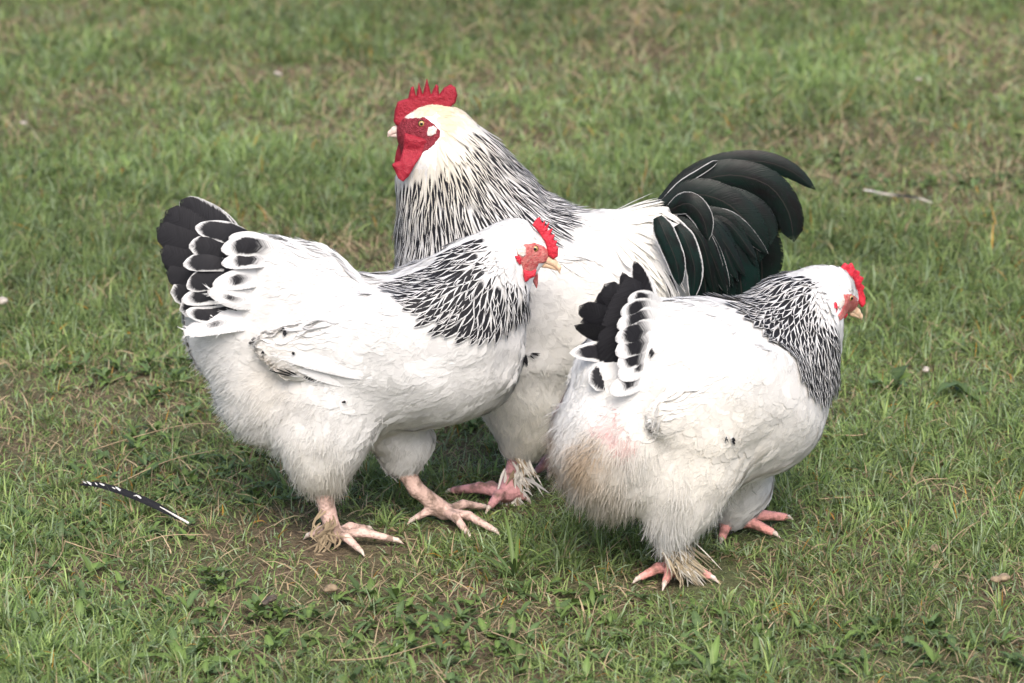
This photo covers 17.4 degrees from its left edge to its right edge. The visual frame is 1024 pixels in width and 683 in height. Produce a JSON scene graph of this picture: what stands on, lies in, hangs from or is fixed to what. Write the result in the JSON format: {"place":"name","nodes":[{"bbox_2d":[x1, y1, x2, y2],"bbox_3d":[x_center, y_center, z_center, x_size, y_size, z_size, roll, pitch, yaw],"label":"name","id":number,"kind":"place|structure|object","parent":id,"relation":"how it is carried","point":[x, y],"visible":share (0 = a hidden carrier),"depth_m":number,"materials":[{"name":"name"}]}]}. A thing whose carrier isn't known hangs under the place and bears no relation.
{"place":"outdoors","nodes":[
{"label":"outdoors","id":0,"kind":"place"},
{"bbox_2d":[0,0,1023,682],"bbox_3d":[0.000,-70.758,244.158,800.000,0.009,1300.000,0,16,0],"label":"ground","id":1,"kind":"structure","parent":0,"point":[370,544],"depth_m":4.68,"materials":[{"name":"green plant"}]},
{"bbox_2d":[0,297,7,304],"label":"pebble","id":2,"kind":"object","parent":1,"relation":"on","point":[3,300],"visible":0.98,"depth_m":5.42,"materials":[{"name":"white stone"}]},
{"bbox_2d":[0,648,49,680],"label":"dandelion plant","id":3,"kind":"object","parent":1,"relation":"on","point":[33,663],"visible":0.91,"depth_m":3.96,"materials":[{"name":"green plant"}]},
{"bbox_2d":[0,577,63,603],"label":"straw stem","id":4,"kind":"object","parent":1,"relation":"on","point":[40,578],"visible":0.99,"depth_m":4.23,"materials":[{"name":"beige plant"}]},
{"bbox_2d":[25,540,65,596],"bbox_3d":[-0.591,0.288,4.257,0.008,0.014,0.240,1,17,4],"label":"straw stem","id":5,"kind":"object","parent":1,"relation":"on","point":[49,569],"visible":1,"depth_m":4.26,"materials":[{"name":"beige plant"}]},
{"bbox_2d":[63,643,106,680],"bbox_3d":[-0.507,0.379,3.952,0.006,0.004,0.147,-9,19,-28],"label":"straw stem","id":6,"kind":"object","parent":1,"relation":"on","point":[83,661],"visible":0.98,"depth_m":3.95,"materials":[{"name":"beige plant"}]},
{"bbox_2d":[65,541,122,557],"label":"straw stem","id":7,"kind":"object","parent":1,"relation":"on","point":[90,549],"visible":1,"depth_m":4.33,"materials":[{"name":"beige plant"}]},
{"bbox_2d":[79,481,188,523],"bbox_3d":[-0.506,0.209,4.471,0.220,0.020,0.009,14,22,40],"label":"lost feather","id":8,"kind":"object","parent":1,"relation":"on","point":[138,498],"visible":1,"depth_m":4.47,"materials":[{"name":"black"}]},
{"bbox_2d":[92,423,214,450],"bbox_3d":[-0.518,0.134,4.782,0.196,0.008,0.029,-10,19,-31],"label":"straw stem","id":9,"kind":"object","parent":1,"relation":"on","point":[152,432],"visible":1,"depth_m":4.80,"materials":[{"name":"plant"}]},
{"bbox_2d":[115,450,214,484],"bbox_3d":[-0.485,0.174,4.641,0.007,0.012,0.186,15,22,42],"label":"straw stem","id":10,"kind":"object","parent":1,"relation":"on","point":[159,464],"visible":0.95,"depth_m":4.64,"materials":[{"name":"plant"}]},
{"bbox_2d":[146,534,209,541],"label":"straw stem","id":11,"kind":"object","parent":1,"relation":"on","point":[175,534],"visible":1,"depth_m":4.37,"materials":[{"name":"beige plant"}]},
{"bbox_2d":[131,639,239,675],"bbox_3d":[-0.392,0.373,3.981,0.126,0.015,0.105,-4,17,-12],"label":"plantain","id":12,"kind":"object","parent":1,"relation":"on","point":[177,647],"visible":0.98,"depth_m":3.98,"materials":[{"name":"green plant"}]},
{"bbox_2d":[191,628,265,637],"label":"straw stem","id":13,"kind":"object","parent":1,"relation":"on","point":[230,635],"visible":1,"depth_m":4.04,"materials":[{"name":"beige plant"}]},
{"bbox_2d":[220,588,240,632],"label":"straw stem","id":14,"kind":"object","parent":1,"relation":"on","point":[229,612],"visible":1,"depth_m":4.08,"materials":[{"name":"beige plant"}]},
{"bbox_2d":[262,594,276,605],"bbox_3d":[-0.302,0.321,4.148,0.014,0.009,0.025,11,20,33],"label":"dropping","id":15,"kind":"object","parent":1,"relation":"on","point":[271,598],"visible":0.99,"depth_m":4.14,"materials":[{"name":"grey"}]},
{"bbox_2d":[323,584,337,592],"bbox_3d":[-0.227,0.309,4.191,0.018,0.011,0.016,0,16,0],"label":"clod","id":16,"kind":"object","parent":1,"relation":"on","point":[333,588],"visible":1,"depth_m":4.18,"materials":[{"name":"beige soil"}]},
{"bbox_2d":[156,196,561,555],"bbox_3d":[-0.198,0.042,4.353,0.523,0.471,0.209,1,17,3],"label":"hen","id":17,"kind":"object","parent":1,"relation":"on","point":[324,369],"visible":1,"depth_m":4.28,"materials":[{"name":"white"}]},
{"bbox_2d":[328,642,434,660],"bbox_3d":[-0.150,0.372,3.973,0.135,0.009,0.032,-6,17,-19],"label":"straw stem","id":18,"kind":"object","parent":1,"relation":"on","point":[376,657],"visible":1,"depth_m":3.96,"materials":[{"name":"beige plant"}]},
{"bbox_2d":[404,532,416,561],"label":"straw stem","id":19,"kind":"object","parent":1,"relation":"on","point":[408,545],"visible":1,"depth_m":4.34,"materials":[{"name":"beige plant"}]},
{"bbox_2d":[0,106,1023,682],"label":"ground cover","id":20,"kind":"object","parent":1,"relation":"on","point":[444,624],"visible":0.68,"depth_m":4.13,"materials":[{"name":"green plant"}]},
{"bbox_2d":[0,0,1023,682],"bbox_3d":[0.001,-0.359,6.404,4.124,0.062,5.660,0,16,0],"label":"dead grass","id":21,"kind":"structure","parent":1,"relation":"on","point":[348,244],"depth_m":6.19,"materials":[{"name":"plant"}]},
{"bbox_2d":[466,512,570,576],"bbox_3d":[0.018,0.268,4.242,0.133,0.069,0.142,-15,22,-40],"label":"grass tuft","id":22,"kind":"object","parent":1,"relation":"on","point":[514,566],"visible":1,"depth_m":4.25,"materials":[{"name":"green plant"}]},
{"bbox_2d":[491,631,562,664],"bbox_3d":[0.017,0.366,3.991,0.003,0.016,0.164,-10,19,-30],"label":"straw stem","id":23,"kind":"object","parent":1,"relation":"on","point":[526,645],"visible":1,"depth_m":3.99,"materials":[{"name":"beige plant"}]},
{"bbox_2d":[387,79,815,513],"bbox_3d":[0.121,-0.061,4.529,0.576,0.601,0.238,0,16,0],"label":"rooster","id":24,"kind":"object","parent":1,"relation":"on","point":[717,223],"visible":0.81,"depth_m":4.46},
{"bbox_2d":[536,261,865,590],"bbox_3d":[0.257,0.091,4.274,0.501,0.438,0.236,-11,20,-32],"label":"hen","id":25,"kind":"object","parent":1,"relation":"on","point":[678,426],"visible":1,"depth_m":4.16,"materials":[{"name":"white"}]},
{"bbox_2d":[673,635,746,682],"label":"dandelion plant","id":26,"kind":"object","parent":1,"relation":"on","point":[716,645],"visible":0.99,"depth_m":3.95,"materials":[{"name":"green plant"}]},
{"bbox_2d":[819,495,874,499],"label":"straw stem","id":27,"kind":"object","parent":1,"relation":"on","point":[843,497],"visible":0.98,"depth_m":4.52,"materials":[{"name":"beige plant"}]},
{"bbox_2d":[836,417,906,437],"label":"straw stem","id":28,"kind":"object","parent":1,"relation":"on","point":[869,431],"visible":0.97,"depth_m":4.77,"materials":[{"name":"beige plant"}]},
{"bbox_2d":[864,365,918,387],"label":"broadleaf weed","id":29,"kind":"object","parent":1,"relation":"on","point":[901,374],"visible":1,"depth_m":5.03,"materials":[{"name":"green plant"}]},
{"bbox_2d":[864,189,931,202],"bbox_3d":[0.701,-0.265,6.067,0.145,0.009,0.021,10,19,30],"label":"lost feather","id":30,"kind":"object","parent":1,"relation":"on","point":[897,195],"visible":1,"depth_m":6.06,"materials":[{"name":"white"}]},
{"bbox_2d":[885,335,941,388],"bbox_3d":[0.611,0.031,5.125,0.015,0.009,0.320,7,18,21],"label":"straw stem","id":31,"kind":"object","parent":1,"relation":"on","point":[906,363],"visible":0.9,"depth_m":5.14,"materials":[{"name":"beige plant"}]},
{"bbox_2d":[901,478,946,498],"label":"straw stem","id":32,"kind":"object","parent":1,"relation":"on","point":[921,481],"visible":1,"depth_m":4.57,"materials":[{"name":"beige plant"}]},
{"bbox_2d":[922,366,929,372],"bbox_3d":[0.628,0.042,5.070,0.009,0.008,0.017,6,17,18],"label":"pebble","id":33,"kind":"object","parent":1,"relation":"on","point":[925,369],"visible":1,"depth_m":5.07,"materials":[{"name":"white stone"}]},
{"bbox_2d":[930,544,940,551],"bbox_3d":[0.548,0.268,4.326,0.014,0.008,0.017,0,16,0],"label":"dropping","id":34,"kind":"object","parent":1,"relation":"on","point":[933,547],"visible":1,"depth_m":4.32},
{"bbox_2d":[941,521,977,552],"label":"straw stem","id":35,"kind":"object","parent":1,"relation":"on","point":[955,536],"visible":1,"depth_m":4.36,"materials":[{"name":"beige plant"}]},
{"bbox_2d":[937,381,993,408],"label":"broadleaf weed","id":36,"kind":"object","parent":1,"relation":"on","point":[957,385],"visible":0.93,"depth_m":4.97,"materials":[{"name":"green plant"}]},
{"bbox_2d":[930,220,1015,229],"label":"straw stem","id":37,"kind":"object","parent":1,"relation":"on","point":[969,222],"visible":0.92,"depth_m":5.91,"materials":[{"name":"beige plant"}]},
{"bbox_2d":[990,573,1010,582],"bbox_3d":[0.615,0.299,4.203,0.017,0.012,0.031,16,23,43],"label":"clod","id":38,"kind":"object","parent":1,"relation":"on","point":[1003,577],"visible":1,"depth_m":4.20,"materials":[{"name":"beige soil"}]}
]}

